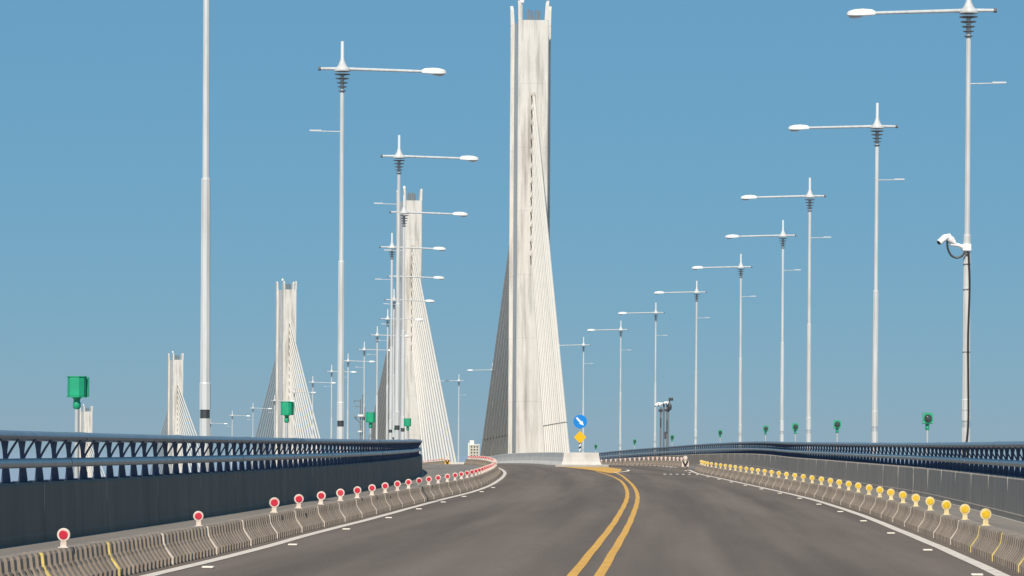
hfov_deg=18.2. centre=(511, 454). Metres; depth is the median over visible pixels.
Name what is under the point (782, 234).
street lamp
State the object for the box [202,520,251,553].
barrier block
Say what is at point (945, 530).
barrier block
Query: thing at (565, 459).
median island
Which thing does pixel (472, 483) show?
barrier block
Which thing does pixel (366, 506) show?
barrier block
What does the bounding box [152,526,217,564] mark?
barrier block
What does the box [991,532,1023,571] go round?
barrier block
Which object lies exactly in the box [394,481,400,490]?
reflector marker
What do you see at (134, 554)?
barrier block
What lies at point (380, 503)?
barrier block
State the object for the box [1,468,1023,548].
bridge deck
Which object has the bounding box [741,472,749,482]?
barrier block
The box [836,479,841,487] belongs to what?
reflector marker
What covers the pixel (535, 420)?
bridge tower
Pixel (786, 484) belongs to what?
barrier block
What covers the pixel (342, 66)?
street lamp
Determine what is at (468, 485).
barrier block
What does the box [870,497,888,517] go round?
barrier block
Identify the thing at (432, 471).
shoulder
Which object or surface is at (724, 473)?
barrier block
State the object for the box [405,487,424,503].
barrier block
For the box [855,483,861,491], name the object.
reflector marker
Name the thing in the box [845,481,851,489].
reflector marker
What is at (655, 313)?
street lamp
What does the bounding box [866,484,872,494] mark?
reflector marker
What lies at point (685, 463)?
chevron marker
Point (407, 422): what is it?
fog light
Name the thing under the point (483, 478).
barrier block
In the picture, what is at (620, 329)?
street lamp
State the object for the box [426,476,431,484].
reflector marker
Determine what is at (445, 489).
barrier block
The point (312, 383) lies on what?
street lamp
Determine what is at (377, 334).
street lamp
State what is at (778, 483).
barrier block
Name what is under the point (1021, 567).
barrier block
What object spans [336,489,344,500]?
reflector marker
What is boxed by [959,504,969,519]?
reflector marker
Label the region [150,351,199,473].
bridge tower
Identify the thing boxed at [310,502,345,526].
barrier block
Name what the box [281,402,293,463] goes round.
fog light
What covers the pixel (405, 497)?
barrier block
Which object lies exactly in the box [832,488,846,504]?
barrier block
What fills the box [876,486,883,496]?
reflector marker
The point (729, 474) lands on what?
barrier block
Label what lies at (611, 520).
road
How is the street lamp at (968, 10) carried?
on the bridge deck
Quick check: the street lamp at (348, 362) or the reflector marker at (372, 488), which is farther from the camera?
the street lamp at (348, 362)
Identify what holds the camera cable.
attached to the street lamp at (968, 10)
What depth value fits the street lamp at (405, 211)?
155.92 m
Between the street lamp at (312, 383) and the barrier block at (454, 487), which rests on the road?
the barrier block at (454, 487)
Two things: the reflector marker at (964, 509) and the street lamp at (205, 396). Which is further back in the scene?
the street lamp at (205, 396)
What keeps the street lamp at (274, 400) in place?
on the bridge deck
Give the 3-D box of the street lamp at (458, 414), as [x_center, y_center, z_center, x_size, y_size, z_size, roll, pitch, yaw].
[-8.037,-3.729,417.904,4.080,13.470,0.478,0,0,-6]
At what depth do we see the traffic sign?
186.18 m
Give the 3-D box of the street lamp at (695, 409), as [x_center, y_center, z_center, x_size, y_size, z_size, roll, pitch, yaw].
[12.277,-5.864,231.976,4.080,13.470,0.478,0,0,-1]
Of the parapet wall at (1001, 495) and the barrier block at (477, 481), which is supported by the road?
the barrier block at (477, 481)
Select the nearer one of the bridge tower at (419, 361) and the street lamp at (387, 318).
the street lamp at (387, 318)
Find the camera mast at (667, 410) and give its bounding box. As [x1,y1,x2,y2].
[655,398,672,454]
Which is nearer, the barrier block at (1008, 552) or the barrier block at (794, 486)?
the barrier block at (1008, 552)
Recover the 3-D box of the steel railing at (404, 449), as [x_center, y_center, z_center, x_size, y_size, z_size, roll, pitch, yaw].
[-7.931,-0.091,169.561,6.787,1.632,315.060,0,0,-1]
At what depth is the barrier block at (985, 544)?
39.93 m
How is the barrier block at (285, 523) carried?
on the road
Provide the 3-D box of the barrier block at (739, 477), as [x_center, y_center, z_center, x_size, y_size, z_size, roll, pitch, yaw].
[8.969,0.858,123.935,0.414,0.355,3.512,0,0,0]
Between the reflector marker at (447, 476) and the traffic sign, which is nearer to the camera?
the reflector marker at (447, 476)
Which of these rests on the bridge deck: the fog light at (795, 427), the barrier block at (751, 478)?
the fog light at (795, 427)
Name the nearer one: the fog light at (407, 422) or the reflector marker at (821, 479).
the reflector marker at (821, 479)
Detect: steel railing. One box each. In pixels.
[0,430,421,483]
[599,441,1023,477]
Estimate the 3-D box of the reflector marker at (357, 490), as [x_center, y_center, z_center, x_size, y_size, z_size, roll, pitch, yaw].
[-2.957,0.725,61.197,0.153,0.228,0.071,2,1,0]
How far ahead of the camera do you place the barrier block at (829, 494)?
81.79 m
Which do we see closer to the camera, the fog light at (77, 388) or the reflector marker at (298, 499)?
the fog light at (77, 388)
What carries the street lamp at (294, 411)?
on the bridge deck
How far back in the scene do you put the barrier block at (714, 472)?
141.63 m
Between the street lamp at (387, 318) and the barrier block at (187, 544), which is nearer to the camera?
the barrier block at (187, 544)
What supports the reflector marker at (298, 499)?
on the barrier block at (309, 518)
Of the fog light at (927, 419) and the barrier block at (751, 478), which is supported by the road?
the barrier block at (751, 478)
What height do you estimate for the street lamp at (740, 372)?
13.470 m
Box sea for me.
[0,453,1021,481]
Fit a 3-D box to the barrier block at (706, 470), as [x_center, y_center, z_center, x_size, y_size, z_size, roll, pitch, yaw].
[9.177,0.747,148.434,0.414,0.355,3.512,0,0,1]
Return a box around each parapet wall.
[0,455,422,548]
[600,453,1023,521]
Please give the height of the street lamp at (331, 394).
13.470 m
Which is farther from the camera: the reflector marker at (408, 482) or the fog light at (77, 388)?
the reflector marker at (408, 482)
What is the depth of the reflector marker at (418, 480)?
78.42 m
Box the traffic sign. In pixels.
[573,413,586,452]
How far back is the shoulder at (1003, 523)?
76.77 m
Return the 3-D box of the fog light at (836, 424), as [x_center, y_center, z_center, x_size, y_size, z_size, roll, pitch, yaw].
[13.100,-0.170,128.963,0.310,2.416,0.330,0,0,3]
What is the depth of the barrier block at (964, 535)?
43.41 m
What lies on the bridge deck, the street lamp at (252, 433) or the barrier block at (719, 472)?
the street lamp at (252, 433)
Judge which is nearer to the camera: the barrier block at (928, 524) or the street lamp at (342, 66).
the barrier block at (928, 524)
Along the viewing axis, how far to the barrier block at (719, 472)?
138.04 m
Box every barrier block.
[0,552,51,575]
[30,542,120,575]
[94,533,173,575]
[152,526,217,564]
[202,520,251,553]
[230,514,277,545]
[263,510,302,538]
[285,506,324,531]
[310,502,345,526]
[333,499,362,521]
[350,496,376,517]
[367,494,390,513]
[378,491,402,509]
[394,489,414,506]
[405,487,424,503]
[420,485,433,501]
[430,484,442,498]
[433,482,452,496]
[449,481,460,494]
[452,479,466,492]
[463,478,472,490]
[469,476,481,487]
[469,477,476,488]
[473,475,484,485]
[477,473,486,483]
[703,466,710,473]
[707,467,713,474]
[711,468,718,475]
[716,468,722,476]
[721,469,728,477]
[726,470,733,478]
[730,471,740,479]
[735,472,743,480]
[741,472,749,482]
[746,473,755,483]
[752,474,762,484]
[759,475,773,486]
[765,477,776,487]
[772,478,784,489]
[780,479,791,491]
[788,480,800,493]
[797,482,810,494]
[805,483,818,497]
[814,485,833,499]
[822,487,837,501]
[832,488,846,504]
[840,490,856,507]
[850,492,866,510]
[859,495,877,513]
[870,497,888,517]
[881,500,900,521]
[892,503,919,526]
[904,507,934,531]
[918,511,943,536]
[933,515,969,543]
[950,520,990,551]
[970,526,1016,560]
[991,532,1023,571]
[1018,557,1023,574]
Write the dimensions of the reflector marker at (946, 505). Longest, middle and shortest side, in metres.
0.228 x 0.153 x 0.071 m
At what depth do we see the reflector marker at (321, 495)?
54.28 m
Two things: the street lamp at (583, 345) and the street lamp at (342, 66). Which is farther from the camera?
the street lamp at (583, 345)
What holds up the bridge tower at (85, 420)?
on the bridge deck
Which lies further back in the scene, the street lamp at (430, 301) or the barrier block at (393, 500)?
the street lamp at (430, 301)
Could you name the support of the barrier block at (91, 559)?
on the road
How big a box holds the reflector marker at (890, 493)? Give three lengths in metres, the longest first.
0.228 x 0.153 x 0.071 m
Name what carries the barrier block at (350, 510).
on the road
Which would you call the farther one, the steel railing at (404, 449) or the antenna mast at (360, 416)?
the antenna mast at (360, 416)
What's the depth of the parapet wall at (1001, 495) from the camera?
95.83 m
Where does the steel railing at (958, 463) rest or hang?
on the parapet wall at (1001, 495)
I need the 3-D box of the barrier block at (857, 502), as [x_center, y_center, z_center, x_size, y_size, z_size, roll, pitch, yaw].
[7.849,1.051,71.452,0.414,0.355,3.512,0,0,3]
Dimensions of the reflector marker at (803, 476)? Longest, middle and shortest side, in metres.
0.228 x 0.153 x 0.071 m
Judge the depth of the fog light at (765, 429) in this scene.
180.86 m
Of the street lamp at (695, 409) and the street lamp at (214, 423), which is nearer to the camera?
the street lamp at (695, 409)
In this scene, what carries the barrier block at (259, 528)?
on the road
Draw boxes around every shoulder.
[0,464,487,555]
[688,466,1023,534]
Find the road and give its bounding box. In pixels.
[128,464,1023,575]
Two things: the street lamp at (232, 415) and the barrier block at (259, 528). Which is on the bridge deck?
the street lamp at (232, 415)
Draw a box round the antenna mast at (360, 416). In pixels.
[354,394,364,451]
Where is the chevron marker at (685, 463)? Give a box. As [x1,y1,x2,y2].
[682,456,688,467]
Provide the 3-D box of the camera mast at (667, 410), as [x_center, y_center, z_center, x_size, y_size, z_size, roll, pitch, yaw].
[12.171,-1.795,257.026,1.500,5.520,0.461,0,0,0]
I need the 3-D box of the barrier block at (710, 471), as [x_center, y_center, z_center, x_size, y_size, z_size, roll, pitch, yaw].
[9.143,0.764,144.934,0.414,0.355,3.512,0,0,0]
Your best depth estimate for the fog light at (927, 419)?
94.85 m
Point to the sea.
(14, 474)
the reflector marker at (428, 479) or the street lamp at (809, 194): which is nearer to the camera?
the reflector marker at (428, 479)
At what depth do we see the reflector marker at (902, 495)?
59.28 m
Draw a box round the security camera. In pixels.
[937,234,970,250]
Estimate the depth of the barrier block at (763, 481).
110.05 m
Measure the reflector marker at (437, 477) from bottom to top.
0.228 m
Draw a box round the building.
[468,440,479,458]
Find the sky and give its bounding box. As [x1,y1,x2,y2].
[0,0,1023,458]
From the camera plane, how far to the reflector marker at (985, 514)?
41.78 m
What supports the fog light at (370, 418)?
on the bridge deck
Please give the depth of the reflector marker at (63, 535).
29.98 m
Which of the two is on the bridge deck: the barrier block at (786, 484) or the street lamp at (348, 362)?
the street lamp at (348, 362)
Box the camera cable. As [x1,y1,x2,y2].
[946,241,970,457]
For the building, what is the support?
on the far shore
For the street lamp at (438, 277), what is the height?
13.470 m
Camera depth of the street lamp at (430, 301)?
244.93 m
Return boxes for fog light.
[66,376,88,477]
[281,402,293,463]
[366,412,374,438]
[404,418,410,439]
[718,430,722,448]
[763,426,768,440]
[792,423,798,447]
[833,420,840,451]
[922,413,932,455]
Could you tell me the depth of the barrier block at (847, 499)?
74.81 m
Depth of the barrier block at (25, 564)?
27.73 m
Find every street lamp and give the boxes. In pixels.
[199,0,210,471]
[210,419,227,435]
[228,411,249,468]
[247,407,271,465]
[268,395,293,437]
[289,386,315,453]
[307,376,335,461]
[310,41,445,457]
[324,365,356,438]
[344,354,374,451]
[357,342,389,438]
[367,326,409,439]
[374,135,478,439]
[375,233,445,448]
[378,309,423,439]
[383,274,443,304]
[384,195,467,439]
[385,289,434,439]
[449,378,463,461]
[559,337,592,451]
[587,321,628,456]
[618,303,667,451]
[654,281,709,452]
[692,254,755,450]
[725,220,800,441]
[741,178,830,454]
[788,103,904,460]
[847,0,1005,465]
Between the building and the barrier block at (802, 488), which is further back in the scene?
the building
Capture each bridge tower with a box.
[73,404,105,476]
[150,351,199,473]
[251,279,325,468]
[367,186,456,461]
[480,0,569,456]
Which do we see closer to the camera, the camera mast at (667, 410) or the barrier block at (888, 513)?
the barrier block at (888, 513)
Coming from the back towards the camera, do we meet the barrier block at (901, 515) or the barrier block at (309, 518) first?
the barrier block at (901, 515)
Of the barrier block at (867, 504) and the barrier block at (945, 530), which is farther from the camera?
the barrier block at (867, 504)
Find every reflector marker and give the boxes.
[57,528,69,547]
[193,511,202,525]
[269,497,279,512]
[294,494,303,507]
[317,491,325,504]
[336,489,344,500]
[353,486,360,497]
[368,484,375,494]
[382,482,388,492]
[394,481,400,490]
[405,479,411,488]
[416,478,421,486]
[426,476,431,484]
[435,475,440,482]
[445,474,449,481]
[801,474,805,481]
[819,477,823,484]
[827,478,832,485]
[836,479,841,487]
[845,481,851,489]
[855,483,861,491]
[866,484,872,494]
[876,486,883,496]
[887,489,894,499]
[899,491,906,502]
[911,494,919,506]
[925,497,934,510]
[941,500,950,514]
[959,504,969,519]
[980,508,991,525]
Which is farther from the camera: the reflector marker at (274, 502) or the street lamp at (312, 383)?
the street lamp at (312, 383)
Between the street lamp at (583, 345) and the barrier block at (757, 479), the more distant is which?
the street lamp at (583, 345)
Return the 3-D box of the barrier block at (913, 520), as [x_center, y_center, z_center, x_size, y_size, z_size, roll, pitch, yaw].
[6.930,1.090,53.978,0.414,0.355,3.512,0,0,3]
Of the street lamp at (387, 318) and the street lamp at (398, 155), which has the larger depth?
the street lamp at (387, 318)
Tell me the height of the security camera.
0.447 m
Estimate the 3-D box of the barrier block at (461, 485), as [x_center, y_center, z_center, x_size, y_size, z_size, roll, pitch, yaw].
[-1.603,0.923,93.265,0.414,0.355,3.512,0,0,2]
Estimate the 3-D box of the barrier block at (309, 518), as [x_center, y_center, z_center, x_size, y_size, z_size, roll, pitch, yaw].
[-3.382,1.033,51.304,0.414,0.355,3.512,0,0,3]
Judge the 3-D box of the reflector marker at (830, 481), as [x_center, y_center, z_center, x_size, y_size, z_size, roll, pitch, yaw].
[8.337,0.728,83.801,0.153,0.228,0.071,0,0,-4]
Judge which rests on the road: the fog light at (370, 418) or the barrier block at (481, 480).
the barrier block at (481, 480)
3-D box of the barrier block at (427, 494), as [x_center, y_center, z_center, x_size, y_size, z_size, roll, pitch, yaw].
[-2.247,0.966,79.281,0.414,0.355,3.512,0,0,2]
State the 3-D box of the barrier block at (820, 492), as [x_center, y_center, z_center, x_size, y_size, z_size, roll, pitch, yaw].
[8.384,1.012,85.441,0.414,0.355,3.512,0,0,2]
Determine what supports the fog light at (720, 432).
on the bridge deck
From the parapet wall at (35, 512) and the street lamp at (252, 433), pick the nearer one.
the parapet wall at (35, 512)
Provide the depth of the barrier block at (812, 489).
88.87 m
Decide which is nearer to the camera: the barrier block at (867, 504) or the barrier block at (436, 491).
the barrier block at (867, 504)
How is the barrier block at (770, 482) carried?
on the road
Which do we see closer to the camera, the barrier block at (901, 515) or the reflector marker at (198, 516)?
the reflector marker at (198, 516)
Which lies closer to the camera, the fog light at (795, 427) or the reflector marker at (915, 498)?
the reflector marker at (915, 498)
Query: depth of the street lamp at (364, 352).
334.97 m
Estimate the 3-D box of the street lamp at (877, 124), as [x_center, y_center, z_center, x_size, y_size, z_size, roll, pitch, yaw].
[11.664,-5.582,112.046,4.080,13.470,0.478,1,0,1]
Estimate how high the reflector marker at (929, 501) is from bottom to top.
0.228 m
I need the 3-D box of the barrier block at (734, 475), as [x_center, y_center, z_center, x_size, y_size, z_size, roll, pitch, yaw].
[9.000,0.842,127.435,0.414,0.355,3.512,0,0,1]
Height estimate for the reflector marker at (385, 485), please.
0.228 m
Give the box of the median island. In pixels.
[472,452,609,466]
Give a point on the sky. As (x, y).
(664, 114)
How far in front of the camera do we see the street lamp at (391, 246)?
184.45 m

